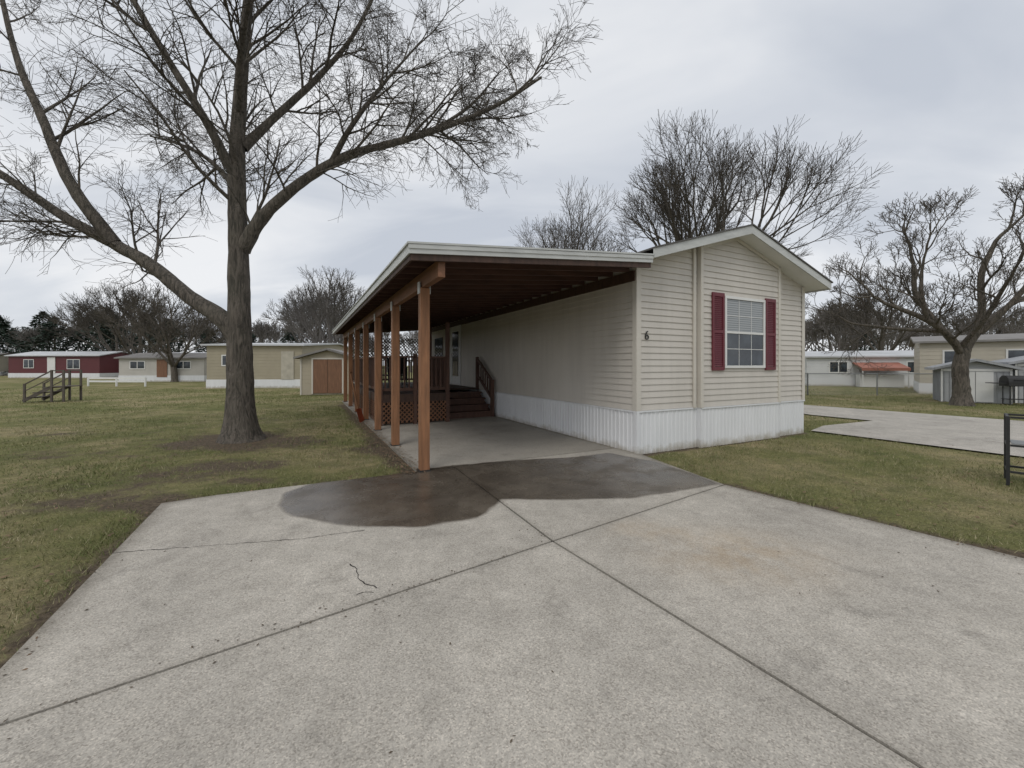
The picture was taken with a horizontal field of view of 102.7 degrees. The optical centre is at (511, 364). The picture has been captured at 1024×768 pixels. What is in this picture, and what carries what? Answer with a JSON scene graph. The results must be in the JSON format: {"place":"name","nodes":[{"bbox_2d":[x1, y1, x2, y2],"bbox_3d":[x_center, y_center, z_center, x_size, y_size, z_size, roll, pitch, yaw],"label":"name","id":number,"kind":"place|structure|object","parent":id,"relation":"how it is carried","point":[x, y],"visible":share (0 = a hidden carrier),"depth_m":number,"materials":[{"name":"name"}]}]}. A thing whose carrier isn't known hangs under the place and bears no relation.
{"place":"outdoors","nodes":[
{"label":"outdoors","id":0,"kind":"place"},
{"bbox_2d":[383,355,407,387],"bbox_3d":[-3.473,0.220,12.034,0.630,1.006,0.560,0,0,43],"label":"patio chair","id":1,"kind":"object","parent":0,"point":[402,366],"visible":0.16,"depth_m":12.00,"materials":[{"name":"black metal"}]},
{"bbox_2d":[387,358,407,384],"bbox_3d":[-4.180,0.220,14.913,0.560,1.006,0.630,0,0,-37],"label":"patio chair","id":2,"kind":"object","parent":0,"point":[401,376],"visible":0.26,"depth_m":14.95,"materials":[{"name":"black metal"}]},
{"bbox_2d":[450,325,460,384],"bbox_3d":[-2.058,-0.365,14.879,0.026,2.170,1.100,0,0,-27],"label":"door","id":3,"kind":"structure","parent":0,"point":[455,380],"depth_m":14.85,"materials":[{"name":"white"}]},
{"bbox_2d":[0,401,1023,767],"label":"concrete driveway","id":4,"kind":"structure","parent":0,"point":[494,593],"depth_m":2.25,"materials":[{"name":"grey concrete"}]},
{"bbox_2d":[353,321,493,425],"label":"porch deck","id":5,"kind":"structure","parent":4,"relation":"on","point":[447,403],"depth_m":10.93,"materials":[{"name":"brown wood"}]},
{"bbox_2d":[332,241,653,471],"bbox_3d":[-2.613,-0.139,11.734,3.869,3.222,13.840,0,0,-27],"label":"carport","id":6,"kind":"object","parent":4,"relation":"on","point":[422,288],"visible":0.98,"depth_m":7.09,"materials":[{"name":"brown wood"}]},
{"bbox_2d":[0,366,1023,667],"bbox_3d":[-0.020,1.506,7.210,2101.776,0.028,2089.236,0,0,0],"label":"ground","id":7,"kind":"structure","parent":0,"point":[144,492],"depth_m":6.01,"materials":[{"name":"green plant"}]},
{"bbox_2d":[0,354,9,371],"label":"walls","id":8,"kind":"structure","parent":7,"relation":"on","point":[4,362],"depth_m":58.11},
{"bbox_2d":[0,329,17,352],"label":"pine tree","id":9,"kind":"object","parent":7,"relation":"on","point":[6,344],"visible":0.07,"depth_m":63.40,"materials":[{"name":"green plant"}]},
{"bbox_2d":[0,315,28,375],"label":"pine tree","id":10,"kind":"object","parent":7,"relation":"on","point":[4,326],"visible":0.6,"depth_m":60.53,"materials":[{"name":"green plant"}]},
{"bbox_2d":[2,311,73,372],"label":"pine tree","id":11,"kind":"object","parent":7,"relation":"on","point":[36,321],"visible":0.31,"depth_m":61.15,"materials":[{"name":"green plant"}]},
{"bbox_2d":[11,317,87,352],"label":"pine tree","id":12,"kind":"object","parent":7,"relation":"on","point":[61,329],"visible":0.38,"depth_m":59.22,"materials":[{"name":"green plant"}]},
{"bbox_2d":[22,370,82,401],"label":"wooden steps","id":13,"kind":"structure","parent":7,"relation":"on","point":[62,389],"depth_m":16.68,"materials":[{"name":"brown wood"}]},
{"bbox_2d":[9,352,128,372],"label":"walls","id":14,"kind":"structure","parent":7,"relation":"on","point":[109,360],"depth_m":47.71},
{"bbox_2d":[47,357,54,373],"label":"door","id":15,"kind":"structure","parent":14,"relation":"attached to","point":[50,363],"depth_m":47.56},
{"bbox_2d":[23,359,79,368],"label":"window frames","id":16,"kind":"structure","parent":14,"relation":"attached to","point":[67,359],"depth_m":47.74,"materials":[{"name":"white plastic"}]},
{"bbox_2d":[24,360,78,367],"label":"windows","id":17,"kind":"structure","parent":16,"relation":"attached to","point":[72,363],"depth_m":47.43,"materials":[{"name":"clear glass"}]},
{"bbox_2d":[8,373,118,377],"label":"skirting","id":18,"kind":"object","parent":14,"relation":"attached to","point":[36,375],"visible":0.5,"depth_m":47.68,"materials":[{"name":"white plastic"}]},
{"bbox_2d":[8,362,118,372],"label":"siding laps","id":19,"kind":"object","parent":14,"relation":"attached to","point":[66,367],"visible":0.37,"depth_m":47.70,"materials":[{"name":"red plastic"}]},
{"bbox_2d":[4,351,132,355],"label":"roof","id":20,"kind":"structure","parent":14,"relation":"on","point":[67,353],"depth_m":48.51,"materials":[{"name":"grey metal"}]},
{"bbox_2d":[59,318,120,350],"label":"pine tree","id":21,"kind":"object","parent":7,"relation":"on","point":[86,339],"visible":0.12,"depth_m":60.76,"materials":[{"name":"green plant"}]},
{"bbox_2d":[38,282,175,350],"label":"bare tree","id":22,"kind":"object","parent":7,"relation":"on","point":[80,323],"visible":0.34,"depth_m":50.59,"materials":[{"name":"brown plant"}]},
{"bbox_2d":[83,314,138,352],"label":"pine tree","id":23,"kind":"object","parent":7,"relation":"on","point":[108,342],"visible":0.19,"depth_m":59.17,"materials":[{"name":"green plant"}]},
{"bbox_2d":[87,377,146,386],"bbox_3d":[-27.800,1.185,28.800,4.536,0.630,0.113,0,0,5],"label":"white rail fence","id":24,"kind":"object","parent":7,"relation":"on","point":[116,380],"visible":1,"depth_m":28.79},
{"bbox_2d":[42,283,221,354],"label":"bare tree","id":25,"kind":"object","parent":7,"relation":"on","point":[124,312],"visible":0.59,"depth_m":41.94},
{"bbox_2d":[127,315,181,352],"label":"pine tree","id":26,"kind":"object","parent":7,"relation":"on","point":[144,342],"visible":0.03,"depth_m":60.37,"materials":[{"name":"green plant"}]},
{"bbox_2d":[92,281,224,381],"bbox_3d":[-30.933,-2.832,36.917,9.471,8.874,9.474,0,0,41],"label":"bare tree","id":27,"kind":"object","parent":7,"relation":"on","point":[143,313],"visible":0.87,"depth_m":36.11,"materials":[{"name":"brown plant"}]},
{"bbox_2d":[119,358,206,375],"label":"walls","id":28,"kind":"structure","parent":7,"relation":"on","point":[198,367],"depth_m":37.16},
{"bbox_2d":[129,361,190,368],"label":"window frames","id":29,"kind":"structure","parent":28,"relation":"attached to","point":[144,365],"depth_m":37.08,"materials":[{"name":"white plastic"}]},
{"bbox_2d":[130,362,189,367],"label":"windows","id":30,"kind":"structure","parent":29,"relation":"attached to","point":[141,364],"depth_m":37.08,"materials":[{"name":"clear glass"}]},
{"bbox_2d":[114,353,206,358],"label":"roof","id":31,"kind":"structure","parent":28,"relation":"on","point":[175,356],"depth_m":37.62,"materials":[{"name":"grey metal"}]},
{"bbox_2d":[157,359,166,376],"bbox_3d":[-31.753,0.300,37.159,0.900,1.600,0.046,0,0,-3],"label":"door","id":32,"kind":"structure","parent":28,"relation":"attached to","point":[161,367],"depth_m":37.13,"materials":[{"name":"brown wood"}]},
{"bbox_2d":[118,375,206,381],"bbox_3d":[-31.936,1.235,39.690,7.460,0.570,5.060,0,0,-3],"label":"skirting","id":33,"kind":"object","parent":28,"relation":"attached to","point":[184,378],"visible":0.5,"depth_m":37.19,"materials":[{"name":"white plastic"}]},
{"bbox_2d":[119,359,206,372],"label":"siding laps","id":34,"kind":"object","parent":28,"relation":"attached to","point":[167,370],"visible":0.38,"depth_m":37.15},
{"bbox_2d":[141,319,191,352],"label":"pine tree","id":35,"kind":"object","parent":7,"relation":"on","point":[179,344],"visible":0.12,"depth_m":58.88,"materials":[{"name":"green plant"}]},
{"bbox_2d":[192,329,220,351],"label":"pine tree","id":36,"kind":"object","parent":7,"relation":"on","point":[199,343],"visible":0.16,"depth_m":59.47,"materials":[{"name":"green plant"}]},
{"bbox_2d":[252,333,259,342],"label":"pine tree","id":37,"kind":"object","parent":7,"relation":"on","point":[253,338],"visible":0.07,"depth_m":58.05,"materials":[{"name":"green plant"}]},
{"bbox_2d":[207,345,360,379],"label":"walls","id":38,"kind":"structure","parent":7,"relation":"on","point":[266,355],"depth_m":26.96,"materials":[{"name":"beige plastic"}]},
{"bbox_2d":[206,379,299,387],"bbox_3d":[-17.361,1.235,33.393,6.060,0.570,13.060,0,0,-4],"label":"skirting","id":39,"kind":"object","parent":38,"relation":"attached to","point":[276,383],"visible":0.43,"depth_m":26.94,"materials":[{"name":"white plastic"}]},
{"bbox_2d":[206,348,315,378],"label":"siding laps","id":40,"kind":"object","parent":38,"relation":"attached to","point":[259,369],"visible":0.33,"depth_m":26.95,"materials":[{"name":"beige plastic"}]},
{"bbox_2d":[200,343,361,351],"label":"roof","id":41,"kind":"structure","parent":38,"relation":"on","point":[284,344],"depth_m":26.88,"materials":[{"name":"grey metal"}]},
{"bbox_2d":[281,351,293,378],"bbox_3d":[-14.810,0.025,27.019,0.800,1.850,0.046,0,0,-4],"label":"door","id":42,"kind":"structure","parent":38,"relation":"attached to","point":[287,365],"depth_m":27.00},
{"bbox_2d":[275,330,301,342],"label":"pine tree","id":43,"kind":"object","parent":7,"relation":"on","point":[290,337],"visible":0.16,"depth_m":59.63,"materials":[{"name":"green plant"}]},
{"bbox_2d":[0,0,602,443],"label":"bare tree","id":44,"kind":"object","parent":7,"relation":"on","point":[240,424],"visible":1,"depth_m":8.07,"materials":[{"name":"brown plant"}]},
{"bbox_2d":[261,290,341,342],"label":"bare tree","id":45,"kind":"object","parent":7,"relation":"on","point":[312,323],"visible":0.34,"depth_m":45.30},
{"bbox_2d":[261,265,365,343],"bbox_3d":[-16.984,-3.737,37.183,9.963,10.685,12.593,0,0,-27],"label":"bare tree","id":46,"kind":"object","parent":7,"relation":"on","point":[323,304],"visible":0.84,"depth_m":35.34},
{"bbox_2d":[293,348,362,394],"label":"garden shed","id":47,"kind":"structure","parent":7,"relation":"on","point":[321,371],"depth_m":20.64,"materials":[{"name":"beige wood"}]},
{"bbox_2d":[313,359,341,392],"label":"double doors","id":48,"kind":"structure","parent":47,"relation":"in","point":[327,373],"depth_m":20.68,"materials":[{"name":"brown wood"}]},
{"bbox_2d":[349,372,363,421],"bbox_3d":[-4.089,0.833,10.739,0.335,1.315,0.320,0,0,3],"label":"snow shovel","id":49,"kind":"object","parent":7,"relation":"on","point":[360,414],"visible":0.96,"depth_m":10.73,"materials":[{"name":"brown wood"}]},
{"bbox_2d":[0,402,1018,669],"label":"fallen leaves","id":50,"kind":"object","parent":7,"relation":"on","point":[332,478],"visible":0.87,"depth_m":6.32,"materials":[{"name":"brown plant"}]},
{"bbox_2d":[0,297,1023,371],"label":"distant woodland","id":51,"kind":"object","parent":7,"relation":"on","point":[263,332],"visible":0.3,"depth_m":63.58,"materials":[{"name":"brown plant"}]},
{"bbox_2d":[508,176,632,252],"bbox_3d":[5.872,-7.281,38.283,12.456,17.777,12.494,0,0,0],"label":"bare tree","id":52,"kind":"object","parent":7,"relation":"on","point":[574,244],"visible":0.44,"depth_m":36.04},
{"bbox_2d":[605,108,893,258],"bbox_3d":[13.195,-6.400,24.665,14.126,16.006,12.232,0,0,0],"label":"bare tree","id":53,"kind":"object","parent":7,"relation":"on","point":[674,214],"visible":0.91,"depth_m":22.79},
{"bbox_2d":[805,373,807,394],"bbox_3d":[16.900,0.950,26.250,0.060,1.104,12.297,0,0,20],"label":"chain link fence","id":54,"kind":"object","parent":7,"relation":"on","point":[807,383],"visible":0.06,"depth_m":20.48,"materials":[{"name":"metal"}]},
{"bbox_2d":[836,328,874,350],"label":"pine tree","id":55,"kind":"object","parent":7,"relation":"on","point":[862,346],"visible":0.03,"depth_m":66.94,"materials":[{"name":"green plant"}]},
{"bbox_2d":[805,357,913,378],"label":"walls","id":56,"kind":"structure","parent":7,"relation":"on","point":[816,368],"depth_m":29.15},
{"bbox_2d":[805,350,913,357],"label":"roof","id":57,"kind":"structure","parent":56,"relation":"on","point":[887,353],"depth_m":29.67,"materials":[{"name":"white metal"}]},
{"bbox_2d":[805,378,913,386],"bbox_3d":[27.090,1.235,31.195,9.560,0.570,6.060,0,0,20],"label":"skirting","id":58,"kind":"object","parent":56,"relation":"attached to","point":[841,381],"depth_m":29.40,"materials":[{"name":"white plastic"}]},
{"bbox_2d":[805,357,913,377],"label":"siding laps","id":59,"kind":"object","parent":56,"relation":"attached to","point":[852,363],"visible":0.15,"depth_m":29.23,"materials":[{"name":"grey plastic"}]},
{"bbox_2d":[829,361,913,372],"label":"window frames","id":60,"kind":"structure","parent":56,"relation":"attached to","point":[847,366],"depth_m":29.24,"materials":[{"name":"plastic"}]},
{"bbox_2d":[830,362,913,371],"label":"windows","id":61,"kind":"structure","parent":60,"relation":"attached to","point":[844,366],"depth_m":29.24,"materials":[{"name":"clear glass"}]},
{"bbox_2d":[852,362,910,370],"bbox_3d":[25.092,0.100,27.899,2.600,0.560,1.480,0,0,20],"label":"awning","id":62,"kind":"object","parent":56,"relation":"attached to","point":[897,366],"visible":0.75,"depth_m":27.58,"materials":[{"name":"red metal"}]},
{"bbox_2d":[850,331,885,350],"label":"pine tree","id":63,"kind":"object","parent":7,"relation":"on","point":[871,341],"visible":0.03,"depth_m":71.26,"materials":[{"name":"green plant"}]},
{"bbox_2d":[808,373,932,395],"bbox_3d":[18.050,0.950,20.250,6.578,1.104,0.057,0,0,4],"label":"chain link fence","id":64,"kind":"object","parent":7,"relation":"on","point":[876,383],"visible":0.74,"depth_m":20.25,"materials":[{"name":"metal"}]},
{"bbox_2d":[856,371,909,387],"bbox_3d":[25.054,0.875,27.796,2.500,1.250,1.180,0,0,20],"label":"porch","id":65,"kind":"object","parent":7,"relation":"on","point":[888,378],"visible":0.83,"depth_m":27.68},
{"bbox_2d":[805,264,972,350],"bbox_3d":[35.312,-4.111,39.900,11.490,11.425,10.740,0,0,23],"label":"bare tree","id":66,"kind":"object","parent":7,"relation":"on","point":[864,305],"visible":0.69,"depth_m":39.53,"materials":[{"name":"brown plant"}]},
{"bbox_2d":[805,173,1023,405],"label":"bare tree","id":67,"kind":"object","parent":7,"relation":"on","point":[984,321],"visible":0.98,"depth_m":15.14,"materials":[{"name":"brown plant"}]},
{"bbox_2d":[914,341,1023,382],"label":"walls","id":68,"kind":"structure","parent":7,"relation":"on","point":[926,359],"depth_m":21.09,"materials":[{"name":"beige plastic"}]},
{"bbox_2d":[913,380,932,393],"bbox_3d":[28.375,1.235,18.774,14.060,0.570,5.060,0,0,42],"label":"skirting","id":69,"kind":"object","parent":68,"relation":"attached to","point":[927,390],"visible":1,"depth_m":21.48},
{"bbox_2d":[908,333,1023,346],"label":"roof","id":70,"kind":"structure","parent":68,"relation":"on","point":[981,338],"depth_m":20.96,"materials":[{"name":"grey metal"}]},
{"bbox_2d":[914,341,1023,381],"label":"siding laps","id":71,"kind":"object","parent":68,"relation":"attached to","point":[945,343],"visible":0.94,"depth_m":21.04,"materials":[{"name":"beige plastic"}]},
{"bbox_2d":[942,349,1023,363],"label":"window frames","id":72,"kind":"structure","parent":68,"relation":"attached to","point":[943,356],"depth_m":20.91,"materials":[{"name":"white plastic"}]},
{"bbox_2d":[945,350,1023,362],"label":"windows","id":73,"kind":"structure","parent":72,"relation":"attached to","point":[949,355],"depth_m":19.56,"materials":[{"name":"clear glass"}]},
{"bbox_2d":[924,359,1023,403],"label":"metal shed","id":74,"kind":"structure","parent":7,"relation":"on","point":[981,372],"depth_m":16.20,"materials":[{"name":"grey metal"}]},
{"bbox_2d":[969,372,993,401],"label":"doors","id":75,"kind":"structure","parent":74,"relation":"in","point":[984,391],"depth_m":16.17,"materials":[{"name":"grey metal"}]},
{"bbox_2d":[985,375,1023,404],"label":"barbecue grill","id":76,"kind":"object","parent":7,"relation":"on","point":[1015,381],"visible":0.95,"depth_m":15.32,"materials":[{"name":"black metal"}]},
{"bbox_2d":[992,356,1023,402],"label":"metal shed","id":77,"kind":"structure","parent":7,"relation":"on","point":[1018,392],"depth_m":16.14,"materials":[{"name":"white metal"}]},
{"bbox_2d":[1004,413,1023,484],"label":"metal rack","id":78,"kind":"object","parent":7,"relation":"on","point":[1008,445],"visible":1,"depth_m":5.11,"materials":[{"name":"metal"}]},
{"bbox_2d":[0,0,1023,365],"label":"sky","id":79,"kind":"structure","parent":0,"point":[934,89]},
{"bbox_2d":[804,405,1023,456],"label":"neighbour driveway","id":80,"kind":"structure","parent":0,"point":[975,434],"depth_m":9.55,"materials":[{"name":"concrete"}]},
{"label":"window frames","id":81,"kind":"object","parent":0,"visible":0},
{"bbox_2d":[222,356,225,364],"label":"windows","id":82,"kind":"structure","parent":81,"relation":"attached to","point":[223,360],"depth_m":26.74,"materials":[{"name":"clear glass"}]},
{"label":"walls","id":83,"kind":"object","parent":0,"visible":0},
{"bbox_2d":[432,267,631,409],"bbox_3d":[-1.108,-0.468,13.062,0.016,2.465,14.000,0,0,-27],"label":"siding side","id":84,"kind":"object","parent":83,"relation":"attached to","point":[577,349],"visible":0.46,"depth_m":8.78,"materials":[{"name":"plastic"}]},
{"bbox_2d":[435,337,442,355],"bbox_3d":[-3.004,-0.600,16.753,0.010,1.000,1.100,0,0,-27],"label":"porch window","id":85,"kind":"structure","parent":84,"relation":"attached to","point":[438,346],"depth_m":16.62,"materials":[{"name":"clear glass"}]},
{"bbox_2d":[453,389,804,453],"bbox_3d":[1.095,1.135,14.123,4.933,0.731,14.110,0,0,-27],"label":"skirting","id":86,"kind":"object","parent":83,"relation":"attached to","point":[649,431],"visible":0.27,"depth_m":7.82,"materials":[{"name":"white plastic"}]},
{"bbox_2d":[641,247,696,410],"bbox_3d":[2.735,-0.693,7.152,1.460,2.916,0.018,0,0,-27],"label":"siding front","id":87,"kind":"object","parent":83,"relation":"attached to","point":[667,325],"visible":0.97,"depth_m":7.15,"materials":[{"name":"plastic"}]},
{"bbox_2d":[632,246,804,410],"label":"corner trim","id":88,"kind":"structure","parent":83,"relation":"attached to","point":[636,344],"depth_m":7.39,"materials":[{"name":"beige plastic"}]},
{"bbox_2d":[704,241,777,406],"bbox_3d":[4.482,-0.838,7.952,2.380,3.206,0.016,0,0,-27],"label":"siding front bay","id":89,"kind":"object","parent":83,"relation":"attached to","point":[735,269],"visible":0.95,"depth_m":7.86,"materials":[{"name":"plastic"}]},
{"bbox_2d":[712,292,724,369],"bbox_3d":[3.821,-0.620,7.588,0.330,1.440,0.030,0,0,-27],"label":"shutter","id":90,"kind":"object","parent":89,"relation":"attached to","point":[718,338],"visible":1,"depth_m":7.59,"materials":[{"name":"paint"}]},
{"bbox_2d":[703,237,778,268],"bbox_3d":[4.489,-2.211,7.938,2.280,0.474,0.014,0,0,-27],"label":"frieze","id":91,"kind":"object","parent":89,"relation":"attached to","point":[737,239],"visible":0.93,"depth_m":7.94,"materials":[{"name":"white wood"}]},
{"bbox_2d":[725,296,765,367],"bbox_3d":[4.534,-0.620,7.951,1.230,1.360,0.030,0,0,-27],"label":"window frame","id":92,"kind":"object","parent":89,"relation":"attached to","point":[751,333],"visible":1,"depth_m":7.98,"materials":[{"name":"white plastic"}]},
{"bbox_2d":[727,299,762,365],"bbox_3d":[4.529,-0.620,7.961,1.130,1.260,0.006,0,0,-27],"label":"window glass","id":93,"kind":"object","parent":92,"relation":"in","point":[736,354],"visible":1,"depth_m":7.95,"materials":[{"name":"grey glass"}]},
{"bbox_2d":[727,299,762,332],"bbox_3d":[4.529,-0.945,7.960,1.110,0.590,0.002,0,0,-27],"label":"window blind","id":94,"kind":"object","parent":92,"relation":"in","point":[735,308],"depth_m":7.95,"materials":[{"name":"white plastic"}]},
{"bbox_2d":[765,298,775,369],"bbox_3d":[5.246,-0.620,8.314,0.330,1.440,0.030,0,0,-27],"label":"shutter","id":95,"kind":"object","parent":89,"relation":"attached to","point":[770,358],"visible":1,"depth_m":8.31,"materials":[{"name":"paint"}]},
{"bbox_2d":[738,234,827,291],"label":"soffit","id":96,"kind":"structure","parent":83,"relation":"attached to","point":[798,275],"depth_m":8.36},
{"bbox_2d":[653,225,830,292],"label":"fascia","id":97,"kind":"structure","parent":96,"relation":"attached to","point":[719,237],"depth_m":7.43,"materials":[{"name":"metal"}]},
{"bbox_2d":[636,224,832,282],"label":"roof shingles","id":98,"kind":"object","parent":97,"relation":"on","point":[649,250],"visible":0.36,"depth_m":7.42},
{"bbox_2d":[781,272,802,400],"bbox_3d":[5.965,-0.632,8.797,1.030,2.794,0.016,0,0,-27],"label":"siding front","id":99,"kind":"object","parent":83,"relation":"attached to","point":[791,339],"visible":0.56,"depth_m":8.82,"materials":[{"name":"plastic"}]}
]}

